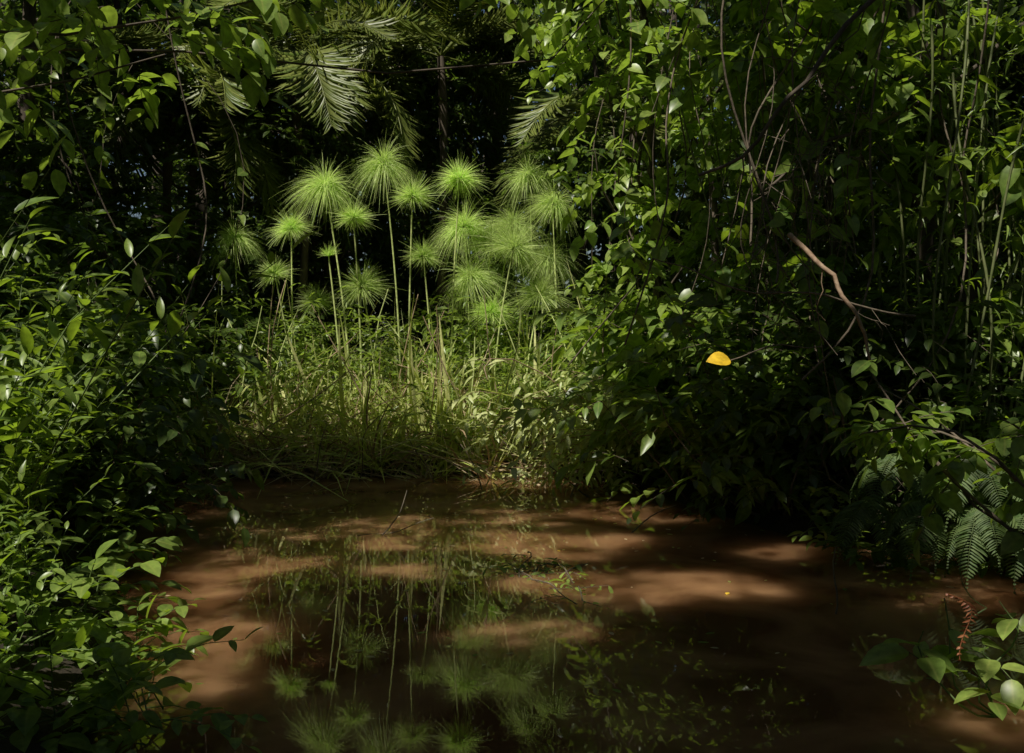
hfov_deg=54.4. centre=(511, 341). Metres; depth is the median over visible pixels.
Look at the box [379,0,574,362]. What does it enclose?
understorey tree
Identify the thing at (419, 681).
water
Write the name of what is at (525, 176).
papyrus plant
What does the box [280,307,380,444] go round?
reed plant
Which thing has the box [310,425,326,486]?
fallen stick
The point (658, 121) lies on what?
hanging vine
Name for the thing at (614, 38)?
canopy tree
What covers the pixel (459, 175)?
papyrus plant
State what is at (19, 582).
leafy plant
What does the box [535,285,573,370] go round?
reed stalk
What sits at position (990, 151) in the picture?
understorey tree
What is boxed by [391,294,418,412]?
reed stalk
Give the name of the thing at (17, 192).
understorey tree
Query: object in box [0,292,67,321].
shrub
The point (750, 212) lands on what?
cane stem
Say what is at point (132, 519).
waterside plant
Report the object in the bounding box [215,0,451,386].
understorey tree
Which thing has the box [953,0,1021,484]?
cane stem
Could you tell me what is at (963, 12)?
understorey tree
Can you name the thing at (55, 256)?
leafy plant
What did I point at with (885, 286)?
shrub
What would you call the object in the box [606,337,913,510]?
shrub
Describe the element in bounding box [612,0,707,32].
canopy tree
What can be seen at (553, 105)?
palm tree
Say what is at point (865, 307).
dead branch
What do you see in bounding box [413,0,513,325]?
canopy tree
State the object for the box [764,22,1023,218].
mossy bough
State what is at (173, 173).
understorey tree
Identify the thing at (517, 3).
canopy tree
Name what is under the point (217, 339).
shrub
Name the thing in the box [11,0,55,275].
canopy tree
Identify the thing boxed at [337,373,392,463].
reed plant
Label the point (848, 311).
shrub
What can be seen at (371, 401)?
reed stalk
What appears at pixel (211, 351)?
shrub
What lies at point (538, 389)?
reed plant
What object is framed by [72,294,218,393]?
leafy plant
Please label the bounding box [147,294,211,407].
leafy plant
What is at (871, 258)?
hanging vine
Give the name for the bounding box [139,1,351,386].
understorey tree
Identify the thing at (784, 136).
hanging vine
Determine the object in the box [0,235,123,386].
leafy plant
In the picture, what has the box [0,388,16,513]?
leafy plant
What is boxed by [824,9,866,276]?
hanging vine
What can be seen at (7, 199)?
understorey tree
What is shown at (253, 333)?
shrub
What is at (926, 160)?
cane stem
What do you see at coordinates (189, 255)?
understorey tree
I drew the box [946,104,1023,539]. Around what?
cane stem
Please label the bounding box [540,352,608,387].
shrub
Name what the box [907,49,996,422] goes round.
cane stem
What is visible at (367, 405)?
reed stalk
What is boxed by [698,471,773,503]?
waterside plant
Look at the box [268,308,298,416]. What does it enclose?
reed stalk
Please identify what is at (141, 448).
leafy plant
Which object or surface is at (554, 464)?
leaning shrub
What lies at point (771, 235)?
cane stem
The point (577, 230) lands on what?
understorey tree
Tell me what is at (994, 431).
shrub
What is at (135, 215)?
sky
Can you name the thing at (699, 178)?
cane stem
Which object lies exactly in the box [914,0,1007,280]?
hanging vine
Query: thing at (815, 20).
hanging vine
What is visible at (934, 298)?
cane stem
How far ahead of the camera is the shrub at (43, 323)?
9.55 m
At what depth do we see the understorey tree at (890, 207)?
23.19 m
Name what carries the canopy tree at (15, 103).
on the ground at (776, 521)
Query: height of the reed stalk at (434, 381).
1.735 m
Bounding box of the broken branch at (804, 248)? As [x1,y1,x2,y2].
[787,232,871,366]
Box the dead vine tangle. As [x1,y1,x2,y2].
[680,47,899,365]
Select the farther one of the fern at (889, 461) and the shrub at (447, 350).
the shrub at (447, 350)
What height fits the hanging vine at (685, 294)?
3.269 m
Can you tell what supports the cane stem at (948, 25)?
on the ground at (776, 521)
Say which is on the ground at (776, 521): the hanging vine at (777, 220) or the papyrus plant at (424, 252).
the papyrus plant at (424, 252)
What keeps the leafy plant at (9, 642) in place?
on the ground at (776, 521)
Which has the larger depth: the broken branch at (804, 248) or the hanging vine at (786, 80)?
the hanging vine at (786, 80)
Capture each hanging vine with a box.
[40,1,114,266]
[56,11,114,282]
[58,36,175,348]
[136,3,247,359]
[162,4,212,361]
[568,0,689,365]
[584,3,653,267]
[599,15,616,376]
[609,0,712,389]
[610,0,645,258]
[615,1,638,288]
[624,0,698,344]
[635,5,724,215]
[635,12,676,237]
[644,0,741,313]
[651,2,736,157]
[652,8,673,271]
[678,0,711,313]
[682,5,736,334]
[710,0,753,300]
[721,0,783,283]
[725,44,842,351]
[735,0,774,278]
[738,0,764,281]
[744,0,812,273]
[747,5,821,246]
[750,0,793,264]
[750,0,847,372]
[754,19,833,385]
[755,12,854,362]
[762,17,822,294]
[767,0,849,241]
[781,0,844,450]
[789,0,898,431]
[793,4,873,357]
[801,0,886,380]
[808,0,848,334]
[813,8,846,323]
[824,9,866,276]
[832,0,906,269]
[833,47,885,271]
[871,0,998,430]
[913,0,968,377]
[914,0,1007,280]
[925,0,974,224]
[972,1,1006,164]
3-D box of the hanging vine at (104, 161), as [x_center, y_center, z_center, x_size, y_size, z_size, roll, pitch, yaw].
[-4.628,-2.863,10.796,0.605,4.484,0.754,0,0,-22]
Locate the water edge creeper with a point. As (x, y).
(936, 664)
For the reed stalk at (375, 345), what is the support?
on the ground at (776, 521)
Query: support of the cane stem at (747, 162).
on the ground at (776, 521)
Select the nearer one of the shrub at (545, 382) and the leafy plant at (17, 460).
the leafy plant at (17, 460)
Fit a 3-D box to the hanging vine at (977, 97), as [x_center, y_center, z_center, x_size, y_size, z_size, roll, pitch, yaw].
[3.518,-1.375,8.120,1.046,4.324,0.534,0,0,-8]
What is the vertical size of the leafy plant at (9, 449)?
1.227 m
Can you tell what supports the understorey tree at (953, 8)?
on the ground at (776, 521)
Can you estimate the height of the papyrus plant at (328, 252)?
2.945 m
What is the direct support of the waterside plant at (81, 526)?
on the ground at (776, 521)
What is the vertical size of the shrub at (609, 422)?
2.722 m
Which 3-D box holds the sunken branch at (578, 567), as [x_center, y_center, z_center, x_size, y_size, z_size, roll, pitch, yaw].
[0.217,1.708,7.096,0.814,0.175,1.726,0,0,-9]
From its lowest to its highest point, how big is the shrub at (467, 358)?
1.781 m
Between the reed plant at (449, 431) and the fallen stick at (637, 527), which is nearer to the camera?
the fallen stick at (637, 527)
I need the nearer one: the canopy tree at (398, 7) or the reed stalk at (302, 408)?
the reed stalk at (302, 408)
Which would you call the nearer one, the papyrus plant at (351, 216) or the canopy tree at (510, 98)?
the papyrus plant at (351, 216)
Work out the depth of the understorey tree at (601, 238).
26.52 m
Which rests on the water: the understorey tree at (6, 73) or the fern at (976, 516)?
the fern at (976, 516)
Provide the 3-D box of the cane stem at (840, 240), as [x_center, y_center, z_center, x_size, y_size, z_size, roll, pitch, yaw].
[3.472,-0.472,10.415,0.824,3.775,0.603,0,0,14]
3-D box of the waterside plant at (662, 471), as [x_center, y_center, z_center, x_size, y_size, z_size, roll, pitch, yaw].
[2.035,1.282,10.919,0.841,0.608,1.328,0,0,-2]
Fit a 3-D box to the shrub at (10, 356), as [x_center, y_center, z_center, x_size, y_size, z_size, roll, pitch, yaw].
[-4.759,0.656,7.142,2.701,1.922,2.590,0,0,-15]
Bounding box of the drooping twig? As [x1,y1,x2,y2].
[706,344,821,364]
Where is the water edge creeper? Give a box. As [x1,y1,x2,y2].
[859,528,1023,720]
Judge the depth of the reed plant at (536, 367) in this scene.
13.28 m
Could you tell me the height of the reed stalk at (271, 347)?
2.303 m
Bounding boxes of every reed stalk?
[221,288,280,426]
[241,307,261,436]
[242,370,349,458]
[254,344,331,420]
[267,286,272,388]
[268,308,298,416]
[270,280,285,414]
[280,300,377,408]
[293,377,312,462]
[297,344,307,406]
[311,304,392,454]
[356,289,388,426]
[356,377,381,434]
[362,373,420,462]
[366,362,374,465]
[383,311,443,432]
[390,362,495,412]
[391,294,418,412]
[423,316,492,450]
[424,340,481,420]
[430,306,442,465]
[430,328,437,454]
[466,337,474,470]
[484,295,503,446]
[495,429,541,464]
[496,296,540,455]
[496,310,520,460]
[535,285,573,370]
[550,328,556,390]
[561,296,601,389]
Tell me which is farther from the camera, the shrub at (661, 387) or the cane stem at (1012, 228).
the shrub at (661, 387)
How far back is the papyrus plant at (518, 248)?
14.05 m
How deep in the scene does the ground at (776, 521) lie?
7.38 m
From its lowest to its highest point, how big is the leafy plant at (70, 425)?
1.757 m
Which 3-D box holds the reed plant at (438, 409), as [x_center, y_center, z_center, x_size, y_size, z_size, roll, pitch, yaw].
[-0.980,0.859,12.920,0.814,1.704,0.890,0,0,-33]
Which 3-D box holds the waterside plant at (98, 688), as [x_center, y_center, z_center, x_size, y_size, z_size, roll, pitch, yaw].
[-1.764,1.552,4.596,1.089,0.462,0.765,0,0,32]
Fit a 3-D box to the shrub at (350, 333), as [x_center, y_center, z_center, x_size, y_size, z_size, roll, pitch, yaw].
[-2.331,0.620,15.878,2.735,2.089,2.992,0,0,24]
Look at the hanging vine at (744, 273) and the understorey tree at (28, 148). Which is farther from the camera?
the understorey tree at (28, 148)
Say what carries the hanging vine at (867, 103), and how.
hanging from the bankside tree at (898, 93)
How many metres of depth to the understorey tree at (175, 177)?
23.48 m
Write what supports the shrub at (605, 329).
on the ground at (776, 521)
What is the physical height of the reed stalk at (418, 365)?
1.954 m
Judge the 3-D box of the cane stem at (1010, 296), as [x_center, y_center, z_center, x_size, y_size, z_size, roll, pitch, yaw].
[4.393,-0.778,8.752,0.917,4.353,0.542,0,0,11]
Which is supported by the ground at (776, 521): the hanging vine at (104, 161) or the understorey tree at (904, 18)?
the understorey tree at (904, 18)
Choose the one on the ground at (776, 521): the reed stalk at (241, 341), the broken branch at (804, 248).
the reed stalk at (241, 341)
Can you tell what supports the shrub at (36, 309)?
on the ground at (776, 521)
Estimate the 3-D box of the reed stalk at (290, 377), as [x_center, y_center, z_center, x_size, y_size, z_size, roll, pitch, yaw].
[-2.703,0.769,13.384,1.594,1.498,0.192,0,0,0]
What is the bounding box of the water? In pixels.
[91,471,1023,752]
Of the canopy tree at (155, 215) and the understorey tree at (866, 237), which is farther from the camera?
the canopy tree at (155, 215)
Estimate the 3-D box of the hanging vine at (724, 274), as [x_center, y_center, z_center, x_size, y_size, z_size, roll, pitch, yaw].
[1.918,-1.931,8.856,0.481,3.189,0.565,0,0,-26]
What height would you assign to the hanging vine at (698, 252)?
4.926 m
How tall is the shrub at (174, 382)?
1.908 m
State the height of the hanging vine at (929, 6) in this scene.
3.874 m
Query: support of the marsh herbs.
on the ground at (776, 521)
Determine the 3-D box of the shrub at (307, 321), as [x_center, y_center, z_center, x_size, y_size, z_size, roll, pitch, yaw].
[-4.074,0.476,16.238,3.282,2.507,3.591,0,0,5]
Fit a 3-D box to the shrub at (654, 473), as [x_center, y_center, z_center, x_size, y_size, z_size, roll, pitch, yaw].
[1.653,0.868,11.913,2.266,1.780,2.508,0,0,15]
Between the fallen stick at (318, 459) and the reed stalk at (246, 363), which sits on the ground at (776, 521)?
the reed stalk at (246, 363)
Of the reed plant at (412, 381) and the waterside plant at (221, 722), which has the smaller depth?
the waterside plant at (221, 722)
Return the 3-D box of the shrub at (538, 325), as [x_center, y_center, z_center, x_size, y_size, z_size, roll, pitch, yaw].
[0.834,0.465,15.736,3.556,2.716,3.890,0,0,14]
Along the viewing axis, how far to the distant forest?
43.20 m
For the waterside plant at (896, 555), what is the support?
on the ground at (776, 521)
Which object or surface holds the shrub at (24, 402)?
on the ground at (776, 521)
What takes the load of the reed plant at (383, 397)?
on the ground at (776, 521)
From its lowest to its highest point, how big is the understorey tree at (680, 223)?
9.147 m
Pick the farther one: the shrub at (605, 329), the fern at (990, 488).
the shrub at (605, 329)
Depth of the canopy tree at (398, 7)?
37.44 m
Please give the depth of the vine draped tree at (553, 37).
11.66 m
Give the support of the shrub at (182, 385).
on the ground at (776, 521)
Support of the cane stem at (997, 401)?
on the ground at (776, 521)
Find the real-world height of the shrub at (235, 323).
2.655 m
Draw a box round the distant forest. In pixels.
[0,0,892,367]
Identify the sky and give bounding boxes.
[4,1,1022,340]
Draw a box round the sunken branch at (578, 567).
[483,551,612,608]
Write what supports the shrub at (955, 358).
on the ground at (776, 521)
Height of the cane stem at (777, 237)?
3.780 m
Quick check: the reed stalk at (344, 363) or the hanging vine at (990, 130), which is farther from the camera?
the reed stalk at (344, 363)
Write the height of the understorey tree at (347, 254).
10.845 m
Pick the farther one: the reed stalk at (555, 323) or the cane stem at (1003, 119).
the reed stalk at (555, 323)
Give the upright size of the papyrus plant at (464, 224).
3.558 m
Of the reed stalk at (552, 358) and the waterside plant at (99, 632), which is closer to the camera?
the waterside plant at (99, 632)
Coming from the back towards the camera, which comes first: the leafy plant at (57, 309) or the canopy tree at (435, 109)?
the canopy tree at (435, 109)
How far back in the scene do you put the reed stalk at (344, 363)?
12.97 m
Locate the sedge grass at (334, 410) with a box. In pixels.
[104,258,692,500]
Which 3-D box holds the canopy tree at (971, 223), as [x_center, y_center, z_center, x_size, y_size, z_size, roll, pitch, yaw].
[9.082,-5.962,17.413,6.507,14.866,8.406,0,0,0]
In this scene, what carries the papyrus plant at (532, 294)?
on the ground at (776, 521)
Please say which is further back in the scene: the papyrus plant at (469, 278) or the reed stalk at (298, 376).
the papyrus plant at (469, 278)
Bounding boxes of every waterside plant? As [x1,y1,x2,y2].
[0,491,151,595]
[0,549,168,699]
[0,627,191,752]
[3,539,188,670]
[7,536,206,617]
[21,647,267,752]
[34,471,182,565]
[55,618,261,731]
[56,464,186,542]
[79,457,175,519]
[99,592,208,679]
[659,455,744,483]
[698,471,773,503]
[787,476,885,542]
[799,488,904,570]
[832,516,961,572]
[876,495,994,568]
[945,527,1023,579]
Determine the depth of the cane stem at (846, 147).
11.50 m
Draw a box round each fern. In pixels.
[824,498,922,572]
[850,452,934,532]
[882,498,995,580]
[930,461,1021,530]
[939,504,1023,588]
[979,511,1023,593]
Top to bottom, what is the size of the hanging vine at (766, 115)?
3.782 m
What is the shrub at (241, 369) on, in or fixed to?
on the ground at (776, 521)
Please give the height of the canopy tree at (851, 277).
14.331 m
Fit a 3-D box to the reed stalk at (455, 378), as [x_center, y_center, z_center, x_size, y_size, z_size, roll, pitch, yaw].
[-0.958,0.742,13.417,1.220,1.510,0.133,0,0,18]
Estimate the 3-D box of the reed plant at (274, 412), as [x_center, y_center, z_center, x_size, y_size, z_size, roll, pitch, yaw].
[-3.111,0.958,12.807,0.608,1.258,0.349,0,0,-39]
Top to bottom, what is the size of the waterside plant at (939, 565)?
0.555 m
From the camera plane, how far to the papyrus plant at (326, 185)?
13.94 m
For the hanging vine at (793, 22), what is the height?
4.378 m
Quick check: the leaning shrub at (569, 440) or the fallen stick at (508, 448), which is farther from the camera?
the fallen stick at (508, 448)
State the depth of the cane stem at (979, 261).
9.00 m
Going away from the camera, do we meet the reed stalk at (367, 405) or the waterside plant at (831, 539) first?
the waterside plant at (831, 539)
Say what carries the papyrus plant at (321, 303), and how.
on the ground at (776, 521)
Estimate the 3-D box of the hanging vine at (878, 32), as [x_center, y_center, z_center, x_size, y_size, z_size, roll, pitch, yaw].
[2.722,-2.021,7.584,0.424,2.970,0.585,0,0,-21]
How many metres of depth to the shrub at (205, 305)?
15.90 m
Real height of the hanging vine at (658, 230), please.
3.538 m
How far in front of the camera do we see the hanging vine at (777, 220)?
8.04 m
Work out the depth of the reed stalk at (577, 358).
13.45 m
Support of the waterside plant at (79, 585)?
on the ground at (776, 521)
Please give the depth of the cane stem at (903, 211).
9.42 m
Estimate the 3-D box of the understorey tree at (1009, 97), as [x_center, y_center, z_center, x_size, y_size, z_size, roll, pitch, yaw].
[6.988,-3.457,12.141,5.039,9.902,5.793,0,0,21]
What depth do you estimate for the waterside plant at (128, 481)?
9.46 m
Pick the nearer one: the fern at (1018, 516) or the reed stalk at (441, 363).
the fern at (1018, 516)
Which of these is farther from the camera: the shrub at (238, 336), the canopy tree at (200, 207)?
the canopy tree at (200, 207)
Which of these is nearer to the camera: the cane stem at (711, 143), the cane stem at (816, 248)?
the cane stem at (816, 248)
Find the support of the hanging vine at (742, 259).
hanging from the bankside tree at (898, 93)
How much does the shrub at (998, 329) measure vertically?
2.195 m
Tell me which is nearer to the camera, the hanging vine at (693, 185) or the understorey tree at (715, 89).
the hanging vine at (693, 185)
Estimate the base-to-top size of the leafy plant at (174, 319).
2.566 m
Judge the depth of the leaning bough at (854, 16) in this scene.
7.14 m
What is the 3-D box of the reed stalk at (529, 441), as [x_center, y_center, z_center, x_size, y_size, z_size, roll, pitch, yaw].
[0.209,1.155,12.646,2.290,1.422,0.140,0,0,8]
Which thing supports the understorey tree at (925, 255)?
on the ground at (776, 521)
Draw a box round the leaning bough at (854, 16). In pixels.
[698,0,875,225]
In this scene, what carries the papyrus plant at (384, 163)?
on the ground at (776, 521)
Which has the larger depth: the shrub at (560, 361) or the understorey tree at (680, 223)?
the understorey tree at (680, 223)
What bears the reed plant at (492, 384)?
on the ground at (776, 521)
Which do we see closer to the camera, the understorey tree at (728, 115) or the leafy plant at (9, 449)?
the leafy plant at (9, 449)
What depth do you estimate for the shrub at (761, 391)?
8.71 m
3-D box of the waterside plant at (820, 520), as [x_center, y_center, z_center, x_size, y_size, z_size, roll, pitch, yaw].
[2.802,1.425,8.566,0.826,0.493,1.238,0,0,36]
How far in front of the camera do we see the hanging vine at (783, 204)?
8.47 m
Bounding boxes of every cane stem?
[645,32,750,340]
[683,0,739,297]
[690,135,736,295]
[717,134,771,299]
[738,10,782,342]
[739,43,772,335]
[753,134,800,309]
[756,124,780,330]
[762,0,802,321]
[768,89,832,322]
[804,125,862,317]
[820,146,868,353]
[829,46,942,438]
[852,42,905,475]
[870,50,942,377]
[888,16,983,438]
[892,0,983,494]
[898,17,977,488]
[905,0,961,383]
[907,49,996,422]
[911,48,998,330]
[918,1,992,382]
[927,72,1023,477]
[931,0,1014,506]
[940,5,993,440]
[942,7,1023,437]
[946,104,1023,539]
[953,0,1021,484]
[962,0,1023,418]
[969,45,1023,485]
[970,0,1023,431]
[970,137,1023,418]
[971,53,1023,437]
[987,120,1022,439]
[988,0,1023,380]
[989,41,1023,170]
[993,138,1023,462]
[995,24,1023,224]
[999,1,1023,413]
[1001,163,1023,245]
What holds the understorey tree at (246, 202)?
on the ground at (776, 521)
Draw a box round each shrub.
[0,262,153,470]
[0,270,220,461]
[0,277,144,476]
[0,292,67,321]
[0,297,142,453]
[0,333,50,534]
[0,340,74,543]
[1,320,278,546]
[15,276,245,462]
[45,352,247,510]
[87,304,266,483]
[94,366,221,469]
[133,294,345,407]
[133,304,325,423]
[134,287,309,397]
[150,309,280,414]
[156,335,233,400]
[180,293,364,399]
[184,334,302,424]
[222,308,393,402]
[295,314,440,408]
[329,297,515,399]
[343,307,497,397]
[412,335,522,381]
[414,332,549,421]
[424,300,574,401]
[428,286,629,417]
[437,357,623,495]
[449,284,631,390]
[452,373,572,462]
[479,347,583,428]
[491,285,878,514]
[500,299,629,382]
[504,374,679,497]
[525,327,625,440]
[529,325,697,408]
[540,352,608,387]
[550,278,807,473]
[550,348,703,491]
[557,340,689,362]
[566,293,763,363]
[570,284,768,389]
[573,282,1004,544]
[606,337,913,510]
[652,289,998,511]
[680,271,1023,535]
[688,288,992,402]
[719,313,927,469]
[768,289,1023,501]
[798,322,1023,565]
[831,258,1023,478]
[835,376,1023,573]
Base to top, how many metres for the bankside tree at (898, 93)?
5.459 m
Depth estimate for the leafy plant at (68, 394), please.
5.67 m
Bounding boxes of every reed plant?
[254,371,297,454]
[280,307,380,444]
[295,353,337,458]
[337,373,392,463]
[361,376,407,455]
[376,317,490,456]
[379,403,419,466]
[395,350,478,467]
[396,290,433,449]
[434,365,515,466]
[474,313,521,438]
[495,373,543,460]
[504,327,563,446]
[531,364,567,454]
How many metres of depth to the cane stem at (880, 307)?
9.27 m
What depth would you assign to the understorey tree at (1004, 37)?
9.44 m
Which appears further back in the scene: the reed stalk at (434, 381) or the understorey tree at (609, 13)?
the understorey tree at (609, 13)
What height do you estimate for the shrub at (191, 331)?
2.747 m
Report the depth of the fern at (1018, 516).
6.78 m
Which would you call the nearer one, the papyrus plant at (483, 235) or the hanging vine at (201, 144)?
the hanging vine at (201, 144)
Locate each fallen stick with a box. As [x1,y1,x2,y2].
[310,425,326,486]
[358,518,431,535]
[359,416,378,480]
[382,491,406,534]
[460,444,482,489]
[488,426,519,478]
[549,465,589,496]
[631,505,675,532]
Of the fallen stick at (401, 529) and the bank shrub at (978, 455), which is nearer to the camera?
the bank shrub at (978, 455)
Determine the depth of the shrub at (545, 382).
13.35 m
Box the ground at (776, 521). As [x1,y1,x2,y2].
[0,347,1018,752]
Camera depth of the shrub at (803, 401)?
9.19 m
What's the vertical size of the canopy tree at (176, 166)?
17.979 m
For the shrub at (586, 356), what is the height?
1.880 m
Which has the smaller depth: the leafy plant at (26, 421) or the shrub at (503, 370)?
the leafy plant at (26, 421)
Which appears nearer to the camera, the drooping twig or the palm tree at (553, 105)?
the drooping twig
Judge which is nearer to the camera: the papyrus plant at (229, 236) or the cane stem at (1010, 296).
the cane stem at (1010, 296)
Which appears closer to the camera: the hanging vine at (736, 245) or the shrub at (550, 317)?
the hanging vine at (736, 245)
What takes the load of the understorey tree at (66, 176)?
on the ground at (776, 521)
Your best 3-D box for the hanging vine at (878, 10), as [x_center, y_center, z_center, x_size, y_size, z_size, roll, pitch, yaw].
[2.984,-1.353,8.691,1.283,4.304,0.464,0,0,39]
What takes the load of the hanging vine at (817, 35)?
hanging from the bankside tree at (898, 93)
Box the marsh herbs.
[175,279,652,475]
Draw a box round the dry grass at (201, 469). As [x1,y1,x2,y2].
[133,327,666,499]
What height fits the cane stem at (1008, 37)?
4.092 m
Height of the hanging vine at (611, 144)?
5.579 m
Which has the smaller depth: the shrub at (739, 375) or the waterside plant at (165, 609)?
the waterside plant at (165, 609)
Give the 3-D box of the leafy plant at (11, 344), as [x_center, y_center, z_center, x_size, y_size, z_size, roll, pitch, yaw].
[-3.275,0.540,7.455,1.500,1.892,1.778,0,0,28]
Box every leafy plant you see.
[0,132,321,529]
[0,205,189,548]
[0,222,110,338]
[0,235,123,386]
[0,241,172,504]
[0,244,22,292]
[0,305,188,532]
[0,306,106,561]
[0,322,122,462]
[0,380,115,571]
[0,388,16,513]
[0,391,117,545]
[0,444,111,595]
[0,475,78,649]
[0,493,69,685]
[1,259,202,511]
[3,240,134,403]
[5,251,91,315]
[34,334,145,512]
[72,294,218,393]
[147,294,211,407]
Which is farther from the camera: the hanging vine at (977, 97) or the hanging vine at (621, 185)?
the hanging vine at (621, 185)
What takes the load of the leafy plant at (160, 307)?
on the ground at (776, 521)
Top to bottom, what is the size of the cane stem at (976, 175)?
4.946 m
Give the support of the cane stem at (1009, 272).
on the ground at (776, 521)
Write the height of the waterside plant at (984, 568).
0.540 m
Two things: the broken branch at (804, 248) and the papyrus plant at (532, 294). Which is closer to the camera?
the broken branch at (804, 248)
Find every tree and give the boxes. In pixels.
[0,0,128,309]
[0,0,176,295]
[0,0,229,309]
[0,0,281,330]
[0,0,712,196]
[0,2,39,276]
[0,11,312,313]
[0,158,85,219]
[1,4,161,293]
[1,5,160,293]
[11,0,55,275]
[31,0,409,359]
[74,58,286,321]
[123,1,190,276]
[129,0,469,399]
[133,0,228,308]
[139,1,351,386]
[140,87,298,338]
[167,0,216,296]
[172,0,485,389]
[173,1,461,381]
[184,2,417,362]
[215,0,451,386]
[245,0,555,362]
[262,6,467,379]
[290,0,565,374]
[309,0,408,272]
[349,72,483,339]
[362,0,478,305]
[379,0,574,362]
[389,0,558,258]
[396,0,643,334]
[400,0,524,265]
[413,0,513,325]
[456,0,714,350]
[491,47,775,304]
[498,0,905,354]
[504,0,837,461]
[521,1,693,89]
[525,84,644,337]
[548,5,690,319]
[561,45,735,313]
[565,0,713,277]
[601,2,814,314]
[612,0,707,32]
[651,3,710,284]
[655,0,953,327]
[658,0,1023,524]
[673,0,1023,410]
[680,85,814,282]
[684,76,899,298]
[687,0,975,348]
[751,0,1023,395]
[768,0,1016,331]
[789,14,1023,301]
[806,63,1003,286]
[819,38,853,278]
[828,161,889,294]
[840,4,1023,440]
[856,0,1023,293]
[862,6,1023,287]
[866,8,1023,408]
[891,0,1023,359]
[970,3,1018,347]
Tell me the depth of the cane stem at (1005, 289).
8.56 m
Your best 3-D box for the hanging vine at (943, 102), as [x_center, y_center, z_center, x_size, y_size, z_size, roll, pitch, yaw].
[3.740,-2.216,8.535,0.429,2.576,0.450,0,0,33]
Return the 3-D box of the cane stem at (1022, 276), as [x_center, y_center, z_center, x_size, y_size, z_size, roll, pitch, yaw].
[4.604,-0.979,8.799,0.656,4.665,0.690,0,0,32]
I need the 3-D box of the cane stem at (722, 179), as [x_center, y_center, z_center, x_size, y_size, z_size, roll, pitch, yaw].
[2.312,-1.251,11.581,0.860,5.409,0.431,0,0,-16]
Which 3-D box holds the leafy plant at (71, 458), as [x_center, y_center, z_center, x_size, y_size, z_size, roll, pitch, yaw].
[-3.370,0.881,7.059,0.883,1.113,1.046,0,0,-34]
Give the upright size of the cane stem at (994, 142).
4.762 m
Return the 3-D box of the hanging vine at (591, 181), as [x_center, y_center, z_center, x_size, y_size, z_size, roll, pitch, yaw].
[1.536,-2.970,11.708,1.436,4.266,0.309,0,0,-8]
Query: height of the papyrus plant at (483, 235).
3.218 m
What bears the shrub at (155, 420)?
on the ground at (776, 521)
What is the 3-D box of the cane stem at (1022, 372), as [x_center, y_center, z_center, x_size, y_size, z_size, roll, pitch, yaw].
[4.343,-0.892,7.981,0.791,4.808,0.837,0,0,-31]
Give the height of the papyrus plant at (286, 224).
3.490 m
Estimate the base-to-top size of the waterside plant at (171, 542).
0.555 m
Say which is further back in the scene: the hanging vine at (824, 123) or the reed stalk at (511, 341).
the reed stalk at (511, 341)
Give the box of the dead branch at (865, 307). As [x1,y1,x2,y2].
[652,258,915,378]
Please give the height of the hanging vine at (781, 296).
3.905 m
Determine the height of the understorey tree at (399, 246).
8.641 m
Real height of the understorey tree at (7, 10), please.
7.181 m
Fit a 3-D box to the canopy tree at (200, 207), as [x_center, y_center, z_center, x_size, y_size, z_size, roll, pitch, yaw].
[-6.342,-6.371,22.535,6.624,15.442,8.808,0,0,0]
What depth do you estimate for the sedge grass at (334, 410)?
12.61 m
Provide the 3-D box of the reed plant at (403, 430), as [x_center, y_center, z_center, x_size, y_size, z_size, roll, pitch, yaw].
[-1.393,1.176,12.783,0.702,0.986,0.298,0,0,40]
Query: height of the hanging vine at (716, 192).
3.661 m
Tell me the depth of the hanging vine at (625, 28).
11.81 m
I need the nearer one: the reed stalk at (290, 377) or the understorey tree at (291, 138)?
the reed stalk at (290, 377)
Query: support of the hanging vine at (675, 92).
hanging from the vine draped tree at (553, 37)
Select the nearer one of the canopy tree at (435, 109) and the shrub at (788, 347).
the shrub at (788, 347)
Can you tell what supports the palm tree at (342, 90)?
on the ground at (776, 521)
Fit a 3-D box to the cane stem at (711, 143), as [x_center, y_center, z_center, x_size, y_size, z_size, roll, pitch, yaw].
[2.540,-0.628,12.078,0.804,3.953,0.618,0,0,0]
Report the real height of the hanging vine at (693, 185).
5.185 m
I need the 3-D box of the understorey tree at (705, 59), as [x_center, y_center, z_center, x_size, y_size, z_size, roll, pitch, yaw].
[3.680,-2.751,18.242,4.462,8.398,4.265,0,0,11]
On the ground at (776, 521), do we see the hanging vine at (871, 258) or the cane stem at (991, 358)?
the cane stem at (991, 358)
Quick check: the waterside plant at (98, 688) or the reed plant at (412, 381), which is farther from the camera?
the reed plant at (412, 381)
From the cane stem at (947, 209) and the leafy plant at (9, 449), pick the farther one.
the cane stem at (947, 209)
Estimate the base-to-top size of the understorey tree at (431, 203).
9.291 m
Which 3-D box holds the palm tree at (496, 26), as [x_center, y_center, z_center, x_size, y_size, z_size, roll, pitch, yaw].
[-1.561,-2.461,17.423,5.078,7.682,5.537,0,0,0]
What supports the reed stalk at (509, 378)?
on the ground at (776, 521)
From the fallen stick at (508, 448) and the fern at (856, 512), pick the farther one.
the fallen stick at (508, 448)
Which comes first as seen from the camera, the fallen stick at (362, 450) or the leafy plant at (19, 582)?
the leafy plant at (19, 582)
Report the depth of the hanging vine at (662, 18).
11.86 m
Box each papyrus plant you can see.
[200,202,277,346]
[250,256,297,397]
[263,208,318,392]
[269,154,368,414]
[294,280,339,391]
[312,242,340,346]
[324,256,402,411]
[330,197,383,417]
[338,136,420,413]
[383,173,444,429]
[401,237,453,380]
[415,193,508,375]
[429,152,493,401]
[431,246,520,401]
[457,215,529,390]
[460,194,546,360]
[461,288,523,375]
[469,205,553,375]
[494,144,565,345]
[498,227,587,353]
[502,262,582,374]
[509,179,585,374]

